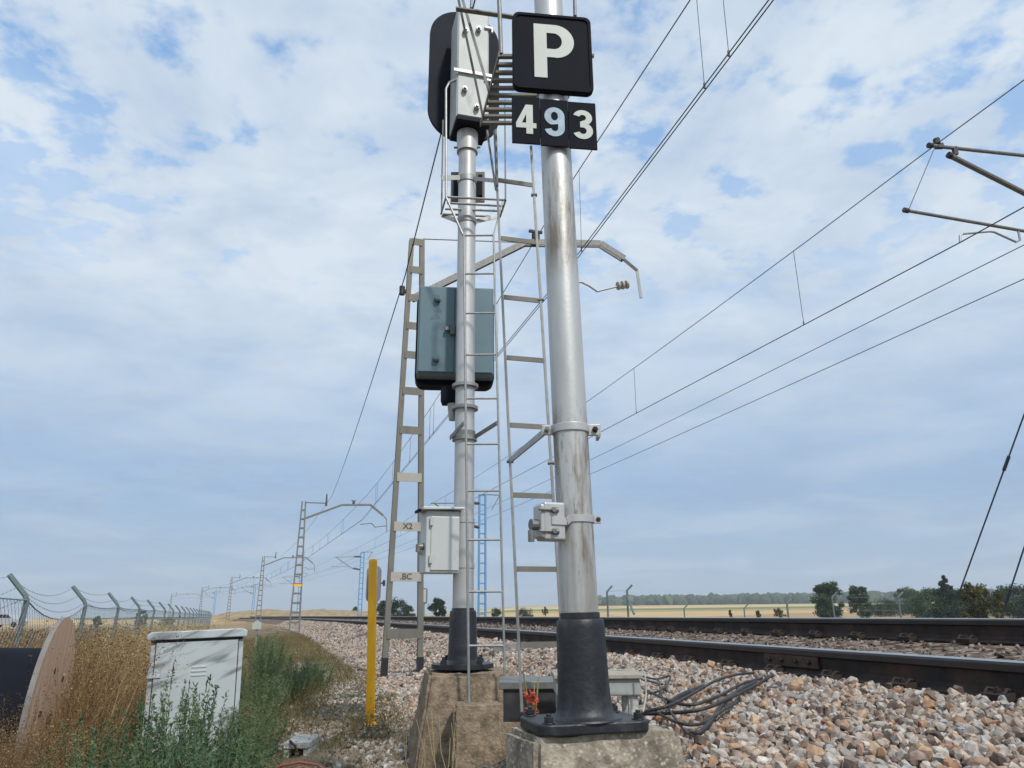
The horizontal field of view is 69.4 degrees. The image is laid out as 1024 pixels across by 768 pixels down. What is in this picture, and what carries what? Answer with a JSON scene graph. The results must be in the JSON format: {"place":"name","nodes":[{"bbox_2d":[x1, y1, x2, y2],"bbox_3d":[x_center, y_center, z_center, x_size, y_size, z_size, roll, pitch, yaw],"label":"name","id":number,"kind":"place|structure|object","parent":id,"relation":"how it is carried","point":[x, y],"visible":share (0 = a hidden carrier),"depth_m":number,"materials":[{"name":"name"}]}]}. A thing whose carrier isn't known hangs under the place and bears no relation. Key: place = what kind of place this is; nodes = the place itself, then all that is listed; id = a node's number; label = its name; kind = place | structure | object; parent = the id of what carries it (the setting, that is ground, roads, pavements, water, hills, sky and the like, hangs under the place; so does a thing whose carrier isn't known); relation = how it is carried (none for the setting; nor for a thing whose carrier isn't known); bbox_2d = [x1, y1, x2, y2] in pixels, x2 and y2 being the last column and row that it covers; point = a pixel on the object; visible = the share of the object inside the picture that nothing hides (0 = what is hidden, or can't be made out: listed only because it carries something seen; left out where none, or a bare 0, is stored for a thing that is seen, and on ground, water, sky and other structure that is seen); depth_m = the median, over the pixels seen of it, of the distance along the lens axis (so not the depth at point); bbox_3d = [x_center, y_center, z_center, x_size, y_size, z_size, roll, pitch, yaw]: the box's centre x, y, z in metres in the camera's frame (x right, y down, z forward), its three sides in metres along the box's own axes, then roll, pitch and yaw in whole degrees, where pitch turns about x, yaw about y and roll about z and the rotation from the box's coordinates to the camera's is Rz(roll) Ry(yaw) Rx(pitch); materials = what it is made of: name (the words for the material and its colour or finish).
{"place":"outdoors","nodes":[
{"label":"outdoors","id":0,"kind":"place"},
{"bbox_2d":[216,659,505,767],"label":"loose gravel","id":1,"kind":"structure","parent":0,"point":[387,759],"depth_m":5.78,"materials":[{"name":"gravel"}]},
{"bbox_2d":[276,761,322,767],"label":"conduit","id":2,"kind":"object","parent":1,"relation":"on","point":[299,762],"visible":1,"depth_m":3.93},
{"bbox_2d":[296,658,337,694],"bbox_3d":[-2.330,3.461,8.751,0.502,0.448,0.472,0,-17,-2],"label":"feathery shrub","id":3,"kind":"object","parent":1,"relation":"on","point":[317,671],"visible":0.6,"depth_m":8.73,"materials":[{"name":"green plant"}]},
{"bbox_2d":[522,676,538,713],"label":"red flower plant","id":4,"kind":"object","parent":1,"relation":"on","point":[534,697],"visible":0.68,"depth_m":2.98,"materials":[{"name":"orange plant"}]},
{"bbox_2d":[0,601,1019,767],"bbox_3d":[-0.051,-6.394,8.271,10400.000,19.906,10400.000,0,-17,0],"label":"ground","id":5,"kind":"structure","parent":0,"point":[797,610],"depth_m":231.29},
{"bbox_2d":[0,614,28,626],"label":"parked car","id":6,"kind":"object","parent":5,"relation":"on","point":[9,620],"visible":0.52,"depth_m":90.70,"materials":[{"name":"silver metal"}]},
{"bbox_2d":[0,617,74,764],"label":"cable reel","id":7,"kind":"object","parent":5,"relation":"on","point":[16,666],"visible":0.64,"depth_m":4.32,"materials":[{"name":"brown wood"}]},
{"bbox_2d":[30,711,133,767],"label":"leafy weed","id":8,"kind":"object","parent":5,"relation":"on","point":[90,742],"visible":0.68,"depth_m":3.75,"materials":[{"name":"green plant"}]},
{"bbox_2d":[59,707,141,767],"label":"leafy weed","id":9,"kind":"object","parent":5,"relation":"on","point":[126,715],"visible":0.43,"depth_m":4.21,"materials":[{"name":"green plant"}]},
{"bbox_2d":[0,573,211,654],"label":"chain link fence","id":10,"kind":"object","parent":5,"relation":"on","point":[26,603],"visible":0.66,"depth_m":9.56,"materials":[{"name":"metal"}]},
{"bbox_2d":[74,722,156,767],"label":"leafy weed","id":11,"kind":"object","parent":5,"relation":"on","point":[126,762],"visible":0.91,"depth_m":3.50,"materials":[{"name":"green plant"}]},
{"bbox_2d":[0,614,243,767],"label":"dry weeds","id":12,"kind":"object","parent":5,"relation":"on","point":[105,684],"visible":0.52,"depth_m":5.06,"materials":[{"name":"plant"}]},
{"bbox_2d":[99,709,184,767],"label":"leafy weed","id":13,"kind":"object","parent":5,"relation":"on","point":[112,754],"visible":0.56,"depth_m":3.89,"materials":[{"name":"green plant"}]},
{"bbox_2d":[123,750,194,767],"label":"leafy weed","id":14,"kind":"object","parent":5,"relation":"on","point":[139,756],"visible":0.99,"depth_m":3.28,"materials":[{"name":"green plant"}]},
{"bbox_2d":[117,659,211,767],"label":"leafy weed","id":15,"kind":"object","parent":5,"relation":"on","point":[155,738],"visible":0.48,"depth_m":4.47,"materials":[{"name":"green plant"}]},
{"bbox_2d":[140,694,210,767],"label":"leafy weed","id":16,"kind":"object","parent":5,"relation":"on","point":[146,754],"visible":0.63,"depth_m":3.80,"materials":[{"name":"green plant"}]},
{"bbox_2d":[162,742,215,767],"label":"leafy weed","id":17,"kind":"object","parent":5,"relation":"on","point":[173,758],"visible":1,"depth_m":3.10,"materials":[{"name":"green plant"}]},
{"bbox_2d":[141,628,247,765],"bbox_3d":[-2.348,2.381,5.417,0.683,1.124,0.420,6,-18,-20],"label":"trackside cabinet","id":18,"kind":"object","parent":5,"relation":"on","point":[217,654],"visible":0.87,"depth_m":5.33,"materials":[{"name":"white metal"}]},
{"bbox_2d":[151,673,239,767],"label":"leafy weed","id":19,"kind":"object","parent":5,"relation":"on","point":[210,715],"visible":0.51,"depth_m":4.33,"materials":[{"name":"green plant"}]},
{"bbox_2d":[183,706,261,767],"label":"leafy weed","id":20,"kind":"object","parent":5,"relation":"on","point":[209,747],"visible":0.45,"depth_m":4.19,"materials":[{"name":"green plant"}]},
{"bbox_2d":[185,730,267,767],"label":"leafy weed","id":21,"kind":"object","parent":5,"relation":"on","point":[193,757],"visible":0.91,"depth_m":3.52,"materials":[{"name":"green plant"}]},
{"bbox_2d":[199,736,260,767],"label":"leafy weed","id":22,"kind":"object","parent":5,"relation":"on","point":[219,761],"visible":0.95,"depth_m":3.46,"materials":[{"name":"green plant"}]},
{"bbox_2d":[199,715,278,767],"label":"leafy weed","id":23,"kind":"object","parent":5,"relation":"on","point":[249,744],"visible":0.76,"depth_m":4.10,"materials":[{"name":"green plant"}]},
{"bbox_2d":[205,688,289,756],"bbox_3d":[-1.803,2.366,5.138,0.548,0.502,0.525,-1,-17,1],"label":"feathery shrub","id":24,"kind":"object","parent":5,"relation":"on","point":[276,734],"visible":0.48,"depth_m":5.12,"materials":[{"name":"green plant"}]},
{"bbox_2d":[225,576,270,622],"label":"catenary mast","id":25,"kind":"object","parent":5,"relation":"on","point":[231,593],"visible":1,"depth_m":113.89,"materials":[{"name":"grey metal"}]},
{"bbox_2d":[211,715,292,767],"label":"feathery shrub","id":26,"kind":"object","parent":5,"relation":"on","point":[255,737],"visible":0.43,"depth_m":4.54,"materials":[{"name":"green plant"}]},
{"bbox_2d":[95,632,415,767],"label":"ditch grass","id":27,"kind":"structure","parent":5,"relation":"on","point":[348,671],"depth_m":6.72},
{"bbox_2d":[252,620,261,659],"bbox_3d":[-5.250,5.316,15.147,0.180,0.906,0.060,0,-17,0],"label":"track marker","id":28,"kind":"object","parent":5,"relation":"on","point":[257,625],"visible":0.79,"depth_m":15.22,"materials":[{"name":"metal"}]},
{"bbox_2d":[243,629,283,662],"bbox_3d":[-4.899,5.229,14.650,0.767,0.775,0.816,-15,-23,39],"label":"feathery shrub","id":29,"kind":"object","parent":5,"relation":"on","point":[266,643],"visible":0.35,"depth_m":14.55,"materials":[{"name":"green plant"}]},
{"bbox_2d":[153,609,378,624],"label":"earth mound","id":30,"kind":"object","parent":5,"relation":"on","point":[222,617],"visible":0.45,"depth_m":136.03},
{"bbox_2d":[239,663,294,726],"bbox_3d":[-2.269,2.817,6.697,0.597,0.576,0.560,8,-19,-26],"label":"feathery shrub","id":31,"kind":"object","parent":5,"relation":"on","point":[274,684],"visible":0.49,"depth_m":6.67,"materials":[{"name":"green plant"}]},
{"bbox_2d":[240,649,295,706],"bbox_3d":[-2.856,3.323,8.382,0.706,0.641,0.757,-4,-18,12],"label":"feathery shrub","id":32,"kind":"object","parent":5,"relation":"on","point":[262,666],"visible":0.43,"depth_m":8.38,"materials":[{"name":"green plant"}]},
{"bbox_2d":[248,634,295,678],"bbox_3d":[-3.688,4.182,11.299,0.741,0.732,0.774,9,-20,-28],"label":"feathery shrub","id":33,"kind":"object","parent":5,"relation":"on","point":[275,651],"visible":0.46,"depth_m":11.32,"materials":[{"name":"green plant"}]},
{"bbox_2d":[255,554,314,621],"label":"catenary mast","id":34,"kind":"object","parent":5,"relation":"on","point":[263,579],"visible":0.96,"depth_m":74.57,"materials":[{"name":"grey metal"}]},
{"bbox_2d":[273,664,314,704],"bbox_3d":[-2.358,3.259,7.988,0.450,0.439,0.482,-5,-18,15],"label":"feathery shrub","id":35,"kind":"object","parent":5,"relation":"on","point":[295,679],"visible":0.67,"depth_m":7.99,"materials":[{"name":"green plant"}]},
{"bbox_2d":[283,734,321,757],"bbox_3d":[-1.472,2.615,5.158,0.178,0.296,0.419,0,-17,0],"label":"cable chamber","id":36,"kind":"object","parent":5,"relation":"on","point":[310,745],"visible":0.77,"depth_m":5.08,"materials":[{"name":"concrete"}]},
{"bbox_2d":[276,650,332,690],"bbox_3d":[-2.508,3.504,8.981,0.617,0.535,0.645,-15,-23,40],"label":"feathery shrub","id":37,"kind":"object","parent":5,"relation":"on","point":[309,666],"visible":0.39,"depth_m":8.96,"materials":[{"name":"green plant"}]},
{"bbox_2d":[331,552,371,615],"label":"blue lattice mast","id":38,"kind":"object","parent":5,"relation":"on","point":[360,557],"visible":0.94,"depth_m":84.69,"materials":[{"name":"metal"}]},
{"bbox_2d":[364,559,376,726],"bbox_3d":[-1.155,2.192,6.190,0.141,1.426,0.137,-12,-20,32],"label":"marker post","id":39,"kind":"object","parent":5,"relation":"on","point":[371,634],"visible":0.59,"depth_m":6.18,"materials":[{"name":"metal"}]},
{"bbox_2d":[366,566,384,600],"bbox_3d":[-3.916,6.151,21.094,0.540,1.879,0.200,0,-17,0],"label":"dwarf signal","id":40,"kind":"object","parent":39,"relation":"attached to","point":[379,574],"visible":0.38,"depth_m":21.26,"materials":[{"name":"grey metal"}]},
{"bbox_2d":[358,675,399,683],"bbox_3d":[-1.607,4.158,10.100,1.007,0.282,1.334,4,-18,-15],"label":"mast footing","id":41,"kind":"object","parent":5,"relation":"on","point":[376,680],"visible":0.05,"depth_m":9.82,"materials":[{"name":"concrete"}]},
{"bbox_2d":[380,229,642,676],"bbox_3d":[0.251,0.768,11.726,4.313,7.213,0.150,4,-18,-16],"label":"catenary mast","id":42,"kind":"object","parent":41,"relation":"on","point":[393,576],"visible":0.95,"depth_m":11.12,"materials":[{"name":"grey metal"}]},
{"bbox_2d":[203,0,475,590],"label":"earth wire","id":43,"kind":"object","parent":42,"relation":"attached to","point":[402,284],"visible":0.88,"depth_m":11.76,"materials":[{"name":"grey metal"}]},
{"bbox_2d":[183,0,773,598],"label":"overhead line","id":44,"kind":"object","parent":42,"relation":"hanging from","point":[729,54],"visible":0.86,"depth_m":9.93,"materials":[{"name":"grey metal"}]},
{"bbox_2d":[376,596,409,615],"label":"tree","id":45,"kind":"object","parent":5,"relation":"on","point":[396,605],"visible":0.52,"depth_m":123.55,"materials":[{"name":"green plant"}]},
{"bbox_2d":[427,597,446,615],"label":"tree","id":46,"kind":"object","parent":5,"relation":"on","point":[438,605],"visible":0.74,"depth_m":123.97,"materials":[{"name":"green plant"}]},
{"bbox_2d":[407,667,513,767],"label":"foundation block","id":47,"kind":"structure","parent":5,"relation":"on","point":[442,693],"depth_m":4.44,"materials":[{"name":"concrete"}]},
{"bbox_2d":[415,12,506,703],"bbox_3d":[-0.388,-0.667,5.554,0.648,5.642,0.971,2,-17,-7],"label":"railway signal","id":48,"kind":"object","parent":47,"relation":"on","point":[454,357],"visible":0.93,"depth_m":5.55,"materials":[{"name":"silver metal"}]},
{"bbox_2d":[431,494,498,616],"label":"blue lattice mast","id":49,"kind":"object","parent":5,"relation":"on","point":[478,503],"visible":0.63,"depth_m":44.28,"materials":[{"name":"metal"}]},
{"bbox_2d":[222,279,1023,594],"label":"feeder wire","id":50,"kind":"object","parent":49,"relation":"hanging from","point":[792,383],"visible":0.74,"depth_m":18.88,"materials":[{"name":"black metal"}]},
{"bbox_2d":[241,245,1023,589],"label":"feeder wire","id":51,"kind":"object","parent":49,"relation":"hanging from","point":[769,371],"visible":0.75,"depth_m":19.67,"materials":[{"name":"black metal"}]},
{"bbox_2d":[451,700,520,767],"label":"foundation block","id":52,"kind":"structure","parent":5,"relation":"on","point":[469,718],"depth_m":4.13,"materials":[{"name":"concrete"}]},
{"bbox_2d":[491,607,501,616],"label":"tree","id":53,"kind":"object","parent":5,"relation":"on","point":[496,612],"visible":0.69,"depth_m":152.64,"materials":[{"name":"green plant"}]},
{"bbox_2d":[519,607,533,616],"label":"tree","id":54,"kind":"object","parent":5,"relation":"on","point":[524,612],"visible":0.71,"depth_m":180.71,"materials":[{"name":"green plant"}]},
{"bbox_2d":[72,617,1023,767],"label":"ballast bed","id":55,"kind":"object","parent":5,"relation":"on","point":[897,646],"visible":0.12,"depth_m":6.61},
{"bbox_2d":[288,494,386,631],"bbox_3d":[-9.060,9.380,39.156,4.792,7.071,0.137,5,-18,-18],"label":"catenary mast","id":56,"kind":"object","parent":55,"relation":"on","point":[302,556],"visible":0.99,"depth_m":38.78,"materials":[{"name":"grey metal"}]},
{"bbox_2d":[493,642,547,653],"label":"concrete slab","id":57,"kind":"structure","parent":55,"relation":"on","point":[510,645],"depth_m":9.02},
{"bbox_2d":[132,616,1023,644],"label":"rail","id":58,"kind":"object","parent":55,"relation":"on","point":[1010,631],"visible":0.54,"depth_m":7.29,"materials":[{"name":"metal"}]},
{"bbox_2d":[239,618,1023,702],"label":"rail","id":59,"kind":"object","parent":55,"relation":"on","point":[974,677],"visible":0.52,"depth_m":4.78,"materials":[{"name":"metal"}]},
{"bbox_2d":[271,619,1023,767],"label":"ballast","id":60,"kind":"structure","parent":55,"relation":"on","point":[782,720],"depth_m":3.38,"materials":[{"name":"gravel"}]},
{"bbox_2d":[394,701,511,767],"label":"dry stalks","id":61,"kind":"object","parent":60,"relation":"on","point":[440,743],"visible":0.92,"depth_m":3.90,"materials":[{"name":"plant"}]},
{"bbox_2d":[499,676,555,721],"bbox_3d":[0.098,1.520,3.580,0.316,0.176,0.300,0,-17,0],"label":"cable trough","id":62,"kind":"object","parent":60,"relation":"on","point":[509,687],"visible":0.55,"depth_m":3.46,"materials":[{"name":"concrete"}]},
{"bbox_2d":[551,668,642,714],"bbox_3d":[0.364,1.377,3.286,0.374,0.196,0.425,0,-17,0],"label":"junction case","id":63,"kind":"object","parent":60,"relation":"on","point":[624,684],"visible":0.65,"depth_m":3.11,"materials":[{"name":"plastic"}]},
{"bbox_2d":[640,667,646,712],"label":"white cable","id":64,"kind":"object","parent":63,"relation":"hanging from","point":[645,690],"visible":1,"depth_m":3.03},
{"bbox_2d":[643,675,670,694],"bbox_3d":[0.954,1.933,4.767,0.191,0.082,0.522,-2,-17,4],"label":"black cable","id":65,"kind":"object","parent":60,"relation":"on","point":[667,683],"visible":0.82,"depth_m":4.88,"materials":[{"name":"rubber"}]},
{"bbox_2d":[642,679,692,736],"bbox_3d":[0.820,1.706,3.975,0.074,0.086,1.884,-2,-17,4],"label":"black cable","id":66,"kind":"object","parent":60,"relation":"on","point":[680,725],"visible":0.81,"depth_m":3.50,"materials":[{"name":"rubber"}]},
{"bbox_2d":[666,684,704,703],"bbox_3d":[1.005,1.782,4.249,0.030,0.061,0.714,-10,-20,28],"label":"black cable","id":67,"kind":"object","parent":60,"relation":"on","point":[681,695],"visible":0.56,"depth_m":4.19,"materials":[{"name":"rubber"}]},
{"bbox_2d":[649,701,738,726],"bbox_3d":[0.936,1.562,3.522,0.486,0.039,0.669,0,-17,0],"label":"black cable","id":68,"kind":"object","parent":60,"relation":"on","point":[702,722],"visible":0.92,"depth_m":3.33,"materials":[{"name":"rubber"}]},
{"bbox_2d":[647,677,762,706],"bbox_3d":[1.069,1.794,4.364,0.541,0.067,1.227,-10,-20,29],"label":"black cable","id":69,"kind":"object","parent":60,"relation":"on","point":[708,699],"visible":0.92,"depth_m":3.96,"materials":[{"name":"rubber"}]},
{"bbox_2d":[643,672,786,715],"bbox_3d":[1.358,1.756,4.221,0.323,0.095,1.886,-15,-22,38],"label":"black cable","id":70,"kind":"object","parent":60,"relation":"on","point":[704,708],"visible":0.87,"depth_m":3.59,"materials":[{"name":"rubber"}]},
{"bbox_2d":[606,628,752,652],"bbox_3d":[1.950,2.941,8.216,2.600,0.262,0.320,-1,-16,-17],"label":"sleeper","id":71,"kind":"object","parent":55,"relation":"on","point":[744,632],"visible":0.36,"depth_m":8.41,"materials":[{"name":"concrete"}]},
{"bbox_2d":[352,619,1023,660],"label":"track stones","id":72,"kind":"object","parent":55,"relation":"on","point":[928,645],"visible":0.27,"depth_m":7.31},
{"bbox_2d":[623,629,784,654],"bbox_3d":[2.116,2.768,7.663,2.600,0.262,0.320,-1,-16,-17],"label":"sleeper","id":73,"kind":"object","parent":55,"relation":"on","point":[780,632],"visible":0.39,"depth_m":7.85,"materials":[{"name":"concrete"}]},
{"bbox_2d":[641,670,775,713],"bbox_3d":[1.214,1.780,4.329,0.146,0.089,1.942,-12,-20,32],"label":"black cable","id":74,"kind":"object","parent":55,"relation":"on","point":[688,695],"visible":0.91,"depth_m":3.90,"materials":[{"name":"rubber"}]},
{"bbox_2d":[689,680,757,734],"bbox_3d":[1.127,1.647,3.812,0.068,0.104,1.630,-9,-19,25],"label":"black cable","id":75,"kind":"object","parent":55,"relation":"on","point":[704,728],"visible":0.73,"depth_m":3.38,"materials":[{"name":"rubber"}]},
{"bbox_2d":[649,630,822,658],"bbox_3d":[2.281,2.594,7.109,2.600,0.262,0.319,-1,-16,-17],"label":"sleeper","id":76,"kind":"object","parent":55,"relation":"on","point":[814,633],"visible":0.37,"depth_m":7.29,"materials":[{"name":"concrete"}]},
{"bbox_2d":[681,631,865,661],"bbox_3d":[2.445,2.421,6.555,2.600,0.262,0.320,-1,-16,-17],"label":"sleeper","id":77,"kind":"object","parent":55,"relation":"on","point":[858,635],"visible":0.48,"depth_m":6.74,"materials":[{"name":"concrete"}]},
{"bbox_2d":[720,633,916,666],"bbox_3d":[2.609,2.247,6.001,2.600,0.262,0.320,-1,-16,-17],"label":"sleeper","id":78,"kind":"object","parent":55,"relation":"on","point":[905,637],"visible":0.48,"depth_m":6.19,"materials":[{"name":"concrete"}]},
{"bbox_2d":[818,669,843,680],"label":"sleeper","id":79,"kind":"object","parent":55,"relation":"on","point":[836,675],"visible":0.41,"depth_m":4.61,"materials":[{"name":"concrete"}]},
{"bbox_2d":[762,634,978,672],"bbox_3d":[2.773,2.074,5.447,2.600,0.262,0.320,-1,-16,-17],"label":"sleeper","id":80,"kind":"object","parent":55,"relation":"on","point":[966,639],"visible":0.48,"depth_m":5.63,"materials":[{"name":"concrete"}]},
{"bbox_2d":[891,677,918,689],"bbox_3d":[3.098,1.727,4.339,2.600,0.262,0.319,-1,-16,-17],"label":"sleeper","id":81,"kind":"object","parent":55,"relation":"on","point":[906,683],"visible":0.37,"depth_m":4.05,"materials":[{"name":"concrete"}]},
{"bbox_2d":[949,414,1023,617],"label":"guy wire","id":82,"kind":"object","parent":55,"relation":"on","point":[1008,457],"visible":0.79,"depth_m":12.90,"materials":[{"name":"black metal"}]},
{"bbox_2d":[979,686,1017,702],"bbox_3d":[3.261,1.553,3.784,2.600,0.262,0.320,-1,-16,-17],"label":"sleeper","id":83,"kind":"object","parent":55,"relation":"on","point":[995,693],"visible":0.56,"depth_m":3.51,"materials":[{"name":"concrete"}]},
{"bbox_2d":[1000,546,1023,617],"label":"guy wire","id":84,"kind":"object","parent":55,"relation":"on","point":[1008,595],"visible":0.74,"depth_m":12.43,"materials":[{"name":"black metal"}]},
{"bbox_2d":[506,724,685,767],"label":"foundation block","id":85,"kind":"structure","parent":5,"relation":"on","point":[654,747],"depth_m":2.45,"materials":[{"name":"concrete"}]},
{"bbox_2d":[456,0,648,736],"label":"sign post","id":86,"kind":"object","parent":85,"relation":"on","point":[551,56],"visible":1,"depth_m":3.01,"materials":[{"name":"silver metal"}]},
{"bbox_2d":[606,584,903,617],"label":"chain link fence","id":87,"kind":"object","parent":5,"relation":"on","point":[633,612],"visible":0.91,"depth_m":47.97,"materials":[{"name":"metal"}]},
{"bbox_2d":[773,607,786,617],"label":"tree","id":88,"kind":"object","parent":5,"relation":"on","point":[778,611],"visible":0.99,"depth_m":143.04,"materials":[{"name":"green plant"}]},
{"bbox_2d":[598,588,1021,605],"bbox_3d":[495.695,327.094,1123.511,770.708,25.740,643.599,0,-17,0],"label":"wood","id":89,"kind":"object","parent":5,"relation":"on","point":[710,598],"visible":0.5,"depth_m":978.87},
{"bbox_2d":[809,581,844,617],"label":"tree","id":90,"kind":"object","parent":5,"relation":"on","point":[824,594],"visible":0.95,"depth_m":143.29,"materials":[{"name":"green plant"}]},
{"bbox_2d":[846,585,873,617],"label":"tree","id":91,"kind":"object","parent":5,"relation":"on","point":[855,604],"visible":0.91,"depth_m":145.11,"materials":[{"name":"green plant"}]},
{"bbox_2d":[862,596,905,616],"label":"tree","id":92,"kind":"object","parent":5,"relation":"on","point":[879,611],"visible":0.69,"depth_m":160.89,"materials":[{"name":"green plant"}]},
{"bbox_2d":[873,600,912,616],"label":"tree","id":93,"kind":"object","parent":5,"relation":"on","point":[897,611],"visible":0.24,"depth_m":167.14,"materials":[{"name":"green plant"}]},
{"bbox_2d":[891,586,920,612],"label":"tree","id":94,"kind":"object","parent":5,"relation":"on","point":[908,593],"visible":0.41,"depth_m":229.38,"materials":[{"name":"green plant"}]},
{"bbox_2d":[902,595,934,617],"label":"tree","id":95,"kind":"object","parent":5,"relation":"on","point":[916,605],"visible":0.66,"depth_m":142.82,"materials":[{"name":"green plant"}]},
{"bbox_2d":[914,587,957,617],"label":"tree","id":96,"kind":"object","parent":5,"relation":"on","point":[932,593],"visible":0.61,"depth_m":135.26,"materials":[{"name":"green plant"}]},
{"bbox_2d":[929,574,966,617],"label":"conifer tree","id":97,"kind":"object","parent":5,"relation":"on","point":[946,592],"visible":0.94,"depth_m":133.40,"materials":[{"name":"green plant"}]},
{"bbox_2d":[955,581,1005,617],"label":"tree","id":98,"kind":"object","parent":5,"relation":"on","point":[979,605],"visible":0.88,"depth_m":66.72,"materials":[{"name":"green plant"}]},
{"bbox_2d":[983,583,1023,617],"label":"tree","id":99,"kind":"object","parent":5,"relation":"on","point":[1017,609],"visible":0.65,"depth_m":123.40,"materials":[{"name":"green plant"}]},
{"bbox_2d":[0,0,1023,617],"label":"sky","id":100,"kind":"structure","parent":0,"point":[210,210],"materials":[{"name":"blue"}]},
{"bbox_2d":[902,137,1023,242],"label":"catenary cantilever","id":101,"kind":"object","parent":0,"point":[937,144],"visible":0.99,"depth_m":11.38,"materials":[{"name":"metal"}]},
{"bbox_2d":[208,80,1023,596],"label":"overhead line","id":102,"kind":"object","parent":101,"relation":"hanging from","point":[798,288],"visible":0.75,"depth_m":13.96,"materials":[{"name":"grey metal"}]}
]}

